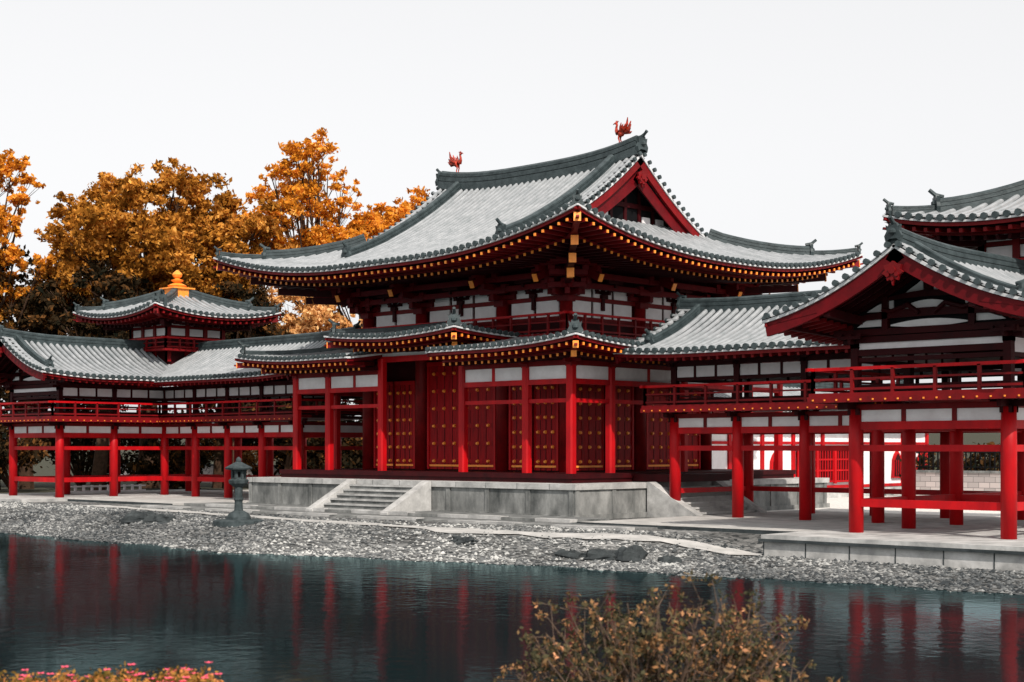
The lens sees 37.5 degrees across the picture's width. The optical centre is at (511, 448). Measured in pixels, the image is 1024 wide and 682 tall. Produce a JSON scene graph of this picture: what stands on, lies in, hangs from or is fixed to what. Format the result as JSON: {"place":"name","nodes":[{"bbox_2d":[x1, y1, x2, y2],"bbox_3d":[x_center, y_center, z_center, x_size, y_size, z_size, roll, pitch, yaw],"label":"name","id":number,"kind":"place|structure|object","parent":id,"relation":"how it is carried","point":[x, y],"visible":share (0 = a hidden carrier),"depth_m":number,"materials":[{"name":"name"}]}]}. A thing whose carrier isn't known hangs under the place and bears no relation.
{"place":"outdoors","nodes":[
{"label":"outdoors","id":0,"kind":"place"},
{"bbox_2d":[121,504,657,530],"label":"pavement","id":1,"kind":"structure","parent":0,"point":[475,521],"depth_m":47.26,"materials":[{"name":"stone"}]},
{"bbox_2d":[184,502,609,523],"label":"pavement","id":2,"kind":"structure","parent":0,"point":[519,517],"depth_m":48.74,"materials":[{"name":"stone"}]},
{"bbox_2d":[82,505,762,554],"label":"path","id":3,"kind":"structure","parent":0,"point":[705,546],"depth_m":39.30,"materials":[{"name":"grey concrete"}]},
{"bbox_2d":[0,533,1023,681],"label":"water","id":4,"kind":"structure","parent":0,"point":[82,606],"depth_m":24.85,"materials":[{"name":"teal liquid"}]},
{"bbox_2d":[0,433,1023,593],"bbox_3d":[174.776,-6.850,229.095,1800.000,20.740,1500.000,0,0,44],"label":"ground","id":5,"kind":"structure","parent":0,"point":[749,542],"depth_m":41.06,"materials":[{"name":"grey gravel"}]},
{"bbox_2d":[0,407,18,443],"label":"shrub","id":6,"kind":"object","parent":5,"relation":"on","point":[3,412],"visible":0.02,"depth_m":90.21,"materials":[{"name":"green plant"}]},
{"bbox_2d":[0,272,19,327],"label":"autumn tree","id":7,"kind":"object","parent":5,"relation":"on","point":[3,315],"visible":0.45,"depth_m":80.72,"materials":[{"name":"orange plant"}]},
{"bbox_2d":[0,413,50,488],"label":"shrub","id":8,"kind":"object","parent":5,"relation":"on","point":[25,456],"visible":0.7,"depth_m":75.77,"materials":[{"name":"green plant"}]},
{"bbox_2d":[0,148,56,489],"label":"autumn tree","id":9,"kind":"object","parent":5,"relation":"on","point":[11,252],"visible":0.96,"depth_m":80.01,"materials":[{"name":"orange plant"}]},
{"bbox_2d":[0,244,96,488],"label":"tree","id":10,"kind":"object","parent":5,"relation":"on","point":[26,323],"visible":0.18,"depth_m":80.90,"materials":[{"name":"orange plant"}]},
{"bbox_2d":[13,256,154,489],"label":"tree","id":11,"kind":"object","parent":5,"relation":"on","point":[102,278],"visible":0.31,"depth_m":78.96,"materials":[{"name":"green plant"}]},
{"bbox_2d":[37,403,131,485],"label":"shrub","id":12,"kind":"object","parent":5,"relation":"on","point":[80,465],"visible":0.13,"depth_m":87.62,"materials":[{"name":"green plant"}]},
{"bbox_2d":[70,484,145,491],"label":"fence","id":13,"kind":"object","parent":5,"relation":"on","point":[107,486],"visible":0.48,"depth_m":73.80,"materials":[{"name":"wood"}]},
{"bbox_2d":[0,661,223,681],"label":"azalea bush","id":14,"kind":"object","parent":5,"relation":"on","point":[100,676],"visible":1,"depth_m":7.28,"materials":[{"name":"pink plant"}]},
{"bbox_2d":[8,157,264,487],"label":"autumn tree","id":15,"kind":"object","parent":5,"relation":"on","point":[108,222],"visible":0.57,"depth_m":81.28,"materials":[{"name":"orange plant"}]},
{"bbox_2d":[119,510,155,523],"bbox_3d":[-11.952,2.231,48.784,2.008,0.422,1.095,0,0,28],"label":"rock","id":16,"kind":"object","parent":5,"relation":"on","point":[133,516],"visible":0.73,"depth_m":48.51,"materials":[{"name":"grey stone"}]},
{"bbox_2d":[141,513,176,523],"bbox_3d":[-11.091,2.235,47.814,1.083,0.315,1.062,0,0,44],"label":"rock","id":17,"kind":"object","parent":5,"relation":"on","point":[161,518],"visible":0.94,"depth_m":47.59,"materials":[{"name":"grey stone"}]},
{"bbox_2d":[121,404,216,485],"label":"shrub","id":18,"kind":"object","parent":5,"relation":"on","point":[135,442],"visible":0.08,"depth_m":87.67,"materials":[{"name":"green plant"}]},
{"bbox_2d":[123,439,223,489],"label":"shrub","id":19,"kind":"object","parent":5,"relation":"on","point":[176,463],"visible":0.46,"depth_m":79.40,"materials":[{"name":"green plant"}]},
{"bbox_2d":[0,270,362,505],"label":"gallery wing","id":20,"kind":"structure","parent":5,"relation":"on","point":[181,346],"depth_m":66.73,"materials":[{"name":"red wood"}]},
{"bbox_2d":[121,463,279,483],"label":"stone wall","id":21,"kind":"structure","parent":5,"relation":"on","point":[209,470],"depth_m":96.44,"materials":[{"name":"grey stone"}]},
{"bbox_2d":[135,189,300,487],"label":"autumn tree","id":22,"kind":"object","parent":5,"relation":"on","point":[229,224],"visible":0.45,"depth_m":83.54,"materials":[{"name":"orange plant"}]},
{"bbox_2d":[212,457,263,526],"bbox_3d":[-8.380,1.323,46.299,1.600,2.110,1.576,0,0,44],"label":"stone lantern","id":23,"kind":"object","parent":5,"relation":"on","point":[238,516],"visible":0.98,"depth_m":46.09,"materials":[{"name":"grey stone"}]},
{"bbox_2d":[199,279,290,488],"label":"tree","id":24,"kind":"object","parent":5,"relation":"on","point":[259,294],"visible":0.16,"depth_m":81.01,"materials":[{"name":"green plant"}]},
{"bbox_2d":[242,440,286,475],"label":"shrub","id":25,"kind":"object","parent":5,"relation":"on","point":[250,459],"visible":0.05,"depth_m":87.17,"materials":[{"name":"green plant"}]},
{"bbox_2d":[216,399,354,468],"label":"tree","id":26,"kind":"object","parent":5,"relation":"on","point":[313,462],"visible":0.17,"depth_m":82.31,"materials":[{"name":"green plant"}]},
{"bbox_2d":[238,286,362,468],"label":"autumn tree","id":27,"kind":"object","parent":5,"relation":"on","point":[314,317],"visible":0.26,"depth_m":81.35,"materials":[{"name":"orange plant"}]},
{"bbox_2d":[275,438,344,473],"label":"shrub","id":28,"kind":"object","parent":5,"relation":"on","point":[277,463],"visible":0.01,"depth_m":85.04,"materials":[{"name":"green plant"}]},
{"bbox_2d":[238,127,396,405],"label":"autumn tree","id":29,"kind":"object","parent":5,"relation":"on","point":[299,193],"visible":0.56,"depth_m":86.42,"materials":[{"name":"orange plant"}]},
{"bbox_2d":[319,420,362,468],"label":"shrub","id":30,"kind":"object","parent":5,"relation":"on","point":[351,458],"visible":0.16,"depth_m":81.58,"materials":[{"name":"green plant"}]},
{"bbox_2d":[330,204,405,327],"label":"autumn tree","id":31,"kind":"object","parent":5,"relation":"on","point":[338,309],"visible":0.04,"depth_m":89.44,"materials":[{"name":"orange plant"}]},
{"bbox_2d":[368,185,429,237],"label":"autumn tree","id":32,"kind":"object","parent":5,"relation":"on","point":[406,206],"visible":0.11,"depth_m":88.34,"materials":[{"name":"orange plant"}]},
{"bbox_2d":[449,536,477,544],"bbox_3d":[-1.195,2.389,39.109,0.702,0.220,1.065,0,0,-20],"label":"rock","id":33,"kind":"object","parent":5,"relation":"on","point":[458,540],"visible":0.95,"depth_m":38.94,"materials":[{"name":"grey stone"}]},
{"bbox_2d":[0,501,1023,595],"bbox_3d":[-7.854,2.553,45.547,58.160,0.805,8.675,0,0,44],"label":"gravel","id":34,"kind":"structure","parent":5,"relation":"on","point":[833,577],"depth_m":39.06,"materials":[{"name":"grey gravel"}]},
{"bbox_2d":[657,555,681,562],"bbox_3d":[3.701,2.630,35.616,0.585,0.253,0.530,0,0,-4],"label":"rock","id":35,"kind":"object","parent":34,"relation":"on","point":[669,559],"visible":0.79,"depth_m":35.47,"materials":[{"name":"grey stone"}]},
{"bbox_2d":[213,130,862,518],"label":"temple hall","id":36,"kind":"structure","parent":5,"relation":"on","point":[505,314],"depth_m":53.32,"materials":[{"name":"wood"}]},
{"bbox_2d":[374,382,394,467],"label":"door","id":37,"kind":"structure","parent":36,"relation":"in","point":[390,390],"depth_m":57.48,"materials":[{"name":"red wood"}]},
{"bbox_2d":[393,381,414,468],"bbox_3d":[-4.039,-0.875,56.886,1.210,3.290,0.160,0,0,44],"label":"door","id":38,"kind":"structure","parent":36,"relation":"in","point":[404,412],"depth_m":56.87,"materials":[{"name":"red wood"}]},
{"bbox_2d":[427,362,457,468],"bbox_3d":[-2.471,-1.200,55.386,1.810,3.940,0.160,0,0,44],"label":"door","id":39,"kind":"structure","parent":36,"relation":"in","point":[442,381],"depth_m":55.48,"materials":[{"name":"red wood"}]},
{"bbox_2d":[448,151,462,172],"bbox_3d":[-2.254,-11.413,60.646,0.866,1.024,0.315,0,0,44],"label":"phoenix statue","id":40,"kind":"object","parent":36,"relation":"on","point":[456,163],"visible":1,"depth_m":60.56,"materials":[{"name":"red metal"}]},
{"bbox_2d":[468,387,495,469],"bbox_3d":[-1.221,-1.200,54.190,1.810,3.940,0.160,0,0,44],"label":"door","id":41,"kind":"structure","parent":36,"relation":"in","point":[481,418],"depth_m":54.04,"materials":[{"name":"red wood"}]},
{"bbox_2d":[509,385,533,469],"bbox_3d":[0.346,-0.875,52.689,1.210,3.290,0.160,0,0,44],"label":"door","id":42,"kind":"structure","parent":36,"relation":"in","point":[515,392],"depth_m":52.86,"materials":[{"name":"red wood"}]},
{"bbox_2d":[534,384,558,470],"bbox_3d":[1.162,-0.875,51.908,1.210,3.290,0.160,0,0,44],"label":"door","id":43,"kind":"structure","parent":36,"relation":"in","point":[546,415],"depth_m":51.87,"materials":[{"name":"red wood"}]},
{"bbox_2d":[576,384,603,470],"bbox_3d":[2.659,-0.850,52.119,0.160,3.240,1.655,0,0,44],"label":"door","id":44,"kind":"structure","parent":36,"relation":"in","point":[589,416],"depth_m":52.15,"materials":[{"name":"red wood"}]},
{"bbox_2d":[604,385,633,469],"bbox_3d":[3.748,-0.850,53.256,0.160,3.240,1.655,0,0,44],"label":"door","id":45,"kind":"structure","parent":36,"relation":"in","point":[624,413],"depth_m":53.47,"materials":[{"name":"red wood"}]},
{"bbox_2d":[613,117,631,141],"bbox_3d":[3.988,-11.413,54.670,0.866,1.024,0.315,0,0,44],"label":"phoenix statue","id":46,"kind":"object","parent":36,"relation":"on","point":[623,130],"visible":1,"depth_m":54.56,"materials":[{"name":"red metal"}]},
{"bbox_2d":[646,388,670,469],"bbox_3d":[5.391,-0.850,54.972,0.160,3.240,1.655,0,0,44],"label":"door","id":47,"kind":"structure","parent":36,"relation":"in","point":[657,426],"depth_m":54.88,"materials":[{"name":"red wood"}]},
{"bbox_2d":[688,390,700,468],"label":"door","id":48,"kind":"structure","parent":36,"relation":"in","point":[694,457],"depth_m":56.44,"materials":[{"name":"red wood"}]},
{"bbox_2d":[553,549,581,558],"bbox_3d":[1.417,2.574,36.750,0.727,0.257,0.560,0,0,44],"label":"rock","id":49,"kind":"object","parent":5,"relation":"on","point":[570,554],"visible":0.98,"depth_m":36.63,"materials":[{"name":"grey stone"}]},
{"bbox_2d":[581,548,616,560],"bbox_3d":[2.166,2.569,36.493,1.275,0.304,0.843,0,0,21],"label":"rock","id":50,"kind":"object","parent":5,"relation":"on","point":[597,554],"visible":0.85,"depth_m":36.22,"materials":[{"name":"grey stone"}]},
{"bbox_2d":[614,544,648,561],"bbox_3d":[2.813,2.510,36.006,1.004,0.434,0.837,0,0,44],"label":"rock","id":51,"kind":"object","parent":5,"relation":"on","point":[636,553],"visible":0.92,"depth_m":35.76,"materials":[{"name":"grey stone"}]},
{"bbox_2d":[492,570,849,681],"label":"shrub","id":52,"kind":"object","parent":5,"relation":"on","point":[620,670],"visible":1,"depth_m":7.88,"materials":[{"name":"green plant"}]},
{"bbox_2d":[577,180,1023,570],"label":"gallery wing","id":53,"kind":"structure","parent":5,"relation":"on","point":[934,290],"depth_m":39.05,"materials":[{"name":"red wood"}]},
{"bbox_2d":[712,380,928,497],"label":"tail corridor","id":54,"kind":"object","parent":5,"relation":"on","point":[833,466],"visible":0.02,"depth_m":68.97,"materials":[{"name":"paint"}]},
{"bbox_2d":[770,453,773,469],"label":"bell window","id":55,"kind":"structure","parent":54,"relation":"in","point":[772,458],"depth_m":65.61,"materials":[{"name":"red wood"}]},
{"bbox_2d":[796,451,848,483],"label":"lattice window","id":56,"kind":"structure","parent":54,"relation":"in","point":[836,463],"depth_m":69.08,"materials":[{"name":"red wood"}]},
{"bbox_2d":[891,451,901,477],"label":"bell window","id":57,"kind":"structure","parent":54,"relation":"in","point":[896,466],"depth_m":73.25,"materials":[{"name":"red wood"}]},
{"bbox_2d":[894,442,1000,478],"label":"shrub","id":58,"kind":"object","parent":5,"relation":"on","point":[974,464],"visible":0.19,"depth_m":65.58,"materials":[{"name":"green plant"}]},
{"bbox_2d":[916,470,1000,495],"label":"stone wall","id":59,"kind":"structure","parent":5,"relation":"on","point":[972,480],"depth_m":64.73,"materials":[{"name":"beige stone"}]},
{"bbox_2d":[916,451,1000,470],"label":"iron fence","id":60,"kind":"object","parent":59,"relation":"on","point":[965,467],"visible":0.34,"depth_m":65.08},
{"bbox_2d":[0,0,1023,420],"label":"sky","id":61,"kind":"structure","parent":0,"point":[787,122],"materials":[{"name":"white"}]}
]}

